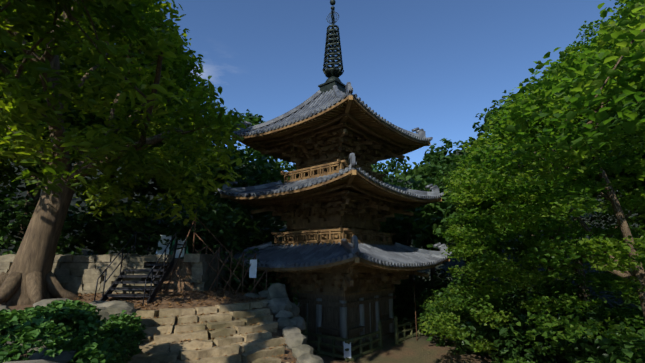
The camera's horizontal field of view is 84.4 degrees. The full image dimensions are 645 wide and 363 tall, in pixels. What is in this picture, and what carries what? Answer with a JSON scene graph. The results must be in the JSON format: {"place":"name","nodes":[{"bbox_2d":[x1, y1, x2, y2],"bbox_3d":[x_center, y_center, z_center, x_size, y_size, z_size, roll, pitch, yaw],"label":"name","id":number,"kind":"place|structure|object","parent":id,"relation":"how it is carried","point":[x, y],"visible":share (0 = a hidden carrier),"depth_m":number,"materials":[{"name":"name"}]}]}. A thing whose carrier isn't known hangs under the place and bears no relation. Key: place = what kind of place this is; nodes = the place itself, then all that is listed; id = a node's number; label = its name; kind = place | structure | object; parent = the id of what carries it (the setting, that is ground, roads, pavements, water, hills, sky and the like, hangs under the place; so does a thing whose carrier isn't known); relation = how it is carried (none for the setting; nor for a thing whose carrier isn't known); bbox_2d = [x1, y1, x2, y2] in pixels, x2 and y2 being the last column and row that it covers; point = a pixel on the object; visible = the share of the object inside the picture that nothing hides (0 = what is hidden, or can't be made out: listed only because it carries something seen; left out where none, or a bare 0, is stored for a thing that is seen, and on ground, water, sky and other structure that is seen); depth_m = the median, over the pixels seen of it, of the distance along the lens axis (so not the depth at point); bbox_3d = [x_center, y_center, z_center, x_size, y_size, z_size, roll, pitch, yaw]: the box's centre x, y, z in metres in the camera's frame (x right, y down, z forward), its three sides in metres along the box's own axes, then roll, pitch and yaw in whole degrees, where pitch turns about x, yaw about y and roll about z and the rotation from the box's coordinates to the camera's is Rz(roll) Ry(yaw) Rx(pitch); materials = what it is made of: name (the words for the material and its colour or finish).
{"place":"outdoors","nodes":[
{"label":"outdoors","id":0,"kind":"place"},
{"bbox_2d":[170,239,188,254],"bbox_3d":[-6.345,3.007,15.801,0.888,0.854,0.091,2,-12,-10],"label":"sign stand","id":1,"kind":"object","parent":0,"point":[173,242],"visible":0.36,"depth_m":15.78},
{"bbox_2d":[4,0,627,176],"label":"sky","id":2,"kind":"structure","parent":0,"point":[432,66],"materials":[{"name":"blue"}]},
{"bbox_2d":[0,142,644,362],"bbox_3d":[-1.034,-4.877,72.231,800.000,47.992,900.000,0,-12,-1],"label":"ground","id":3,"kind":"structure","parent":0,"point":[420,349],"depth_m":14.86,"materials":[{"name":"brown soil"}]},
{"bbox_2d":[0,299,146,362],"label":"bush","id":4,"kind":"object","parent":3,"relation":"on","point":[80,322],"visible":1,"depth_m":5.79,"materials":[{"name":"green plant"}]},
{"bbox_2d":[0,0,245,305],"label":"tree","id":5,"kind":"object","parent":3,"relation":"on","point":[134,20],"depth_m":10.33,"materials":[{"name":"green plant"}]},
{"bbox_2d":[0,253,245,293],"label":"retaining wall","id":6,"kind":"structure","parent":3,"relation":"on","point":[67,270],"depth_m":13.14,"materials":[{"name":"grey stone"}]},
{"bbox_2d":[94,232,186,306],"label":"steel stairs","id":7,"kind":"structure","parent":3,"relation":"on","point":[114,285],"depth_m":12.44,"materials":[{"name":"metal"}]},
{"bbox_2d":[0,283,323,362],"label":"rocks","id":8,"kind":"object","parent":3,"relation":"on","point":[284,310],"visible":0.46,"depth_m":10.77,"materials":[{"name":"grey stone"}]},
{"bbox_2d":[74,287,294,362],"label":"litter","id":9,"kind":"object","parent":3,"relation":"on","point":[223,298],"visible":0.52,"depth_m":12.05,"materials":[{"name":"brown plant"}]},
{"bbox_2d":[124,287,288,362],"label":"stone steps","id":10,"kind":"structure","parent":3,"relation":"on","point":[228,345],"depth_m":10.35,"materials":[{"name":"stone"}]},
{"bbox_2d":[156,235,350,357],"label":"signs","id":11,"kind":"object","parent":3,"relation":"on","point":[253,273],"visible":0.62,"depth_m":15.51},
{"bbox_2d":[165,217,416,339],"bbox_3d":[-0.633,4.974,15.578,11.686,6.600,0.598,5,-13,-23],"label":"fence","id":12,"kind":"object","parent":3,"relation":"on","point":[218,271],"visible":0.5,"depth_m":14.61,"materials":[{"name":"brown wood"}]},
{"bbox_2d":[0,5,644,319],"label":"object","id":13,"kind":"object","parent":3,"relation":"on","point":[430,225],"depth_m":24.33,"materials":[{"name":"green plant"}]},
{"bbox_2d":[0,192,644,362],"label":"bush leaves","id":14,"kind":"object","parent":3,"relation":"on","point":[227,229],"visible":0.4,"depth_m":15.44,"materials":[{"name":"green plant"}]},
{"bbox_2d":[210,82,451,267],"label":"tiled roofs","id":15,"kind":"structure","parent":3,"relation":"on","point":[270,255],"depth_m":17.46,"materials":[{"name":"grey tile"}]},
{"bbox_2d":[318,0,345,93],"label":"spire","id":16,"kind":"object","parent":15,"relation":"on","point":[333,73],"visible":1,"depth_m":21.38,"materials":[{"name":"black metal"}]},
{"bbox_2d":[222,95,448,353],"bbox_3d":[0.645,2.756,19.475,9.107,10.777,9.094,-10,-16,38],"label":"pagoda wooden structure","id":17,"kind":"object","parent":3,"relation":"on","point":[332,215],"depth_m":17.61,"materials":[{"name":"brown wood"}]},
{"bbox_2d":[303,316,422,361],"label":"fence","id":18,"kind":"object","parent":3,"relation":"on","point":[319,352],"visible":0.23,"depth_m":15.29,"materials":[{"name":"brown wood"}]},
{"bbox_2d":[417,0,644,362],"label":"tree","id":19,"kind":"object","parent":3,"relation":"on","point":[569,86],"depth_m":9.25,"materials":[{"name":"green plant"}]},
{"bbox_2d":[220,95,449,271],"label":"roof eaves","id":20,"kind":"object","parent":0,"point":[351,107],"visible":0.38,"depth_m":16.97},
{"bbox_2d":[295,293,393,346],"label":"pillars","id":21,"kind":"structure","parent":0,"point":[343,322],"depth_m":16.60,"materials":[{"name":"wood"}]}
]}

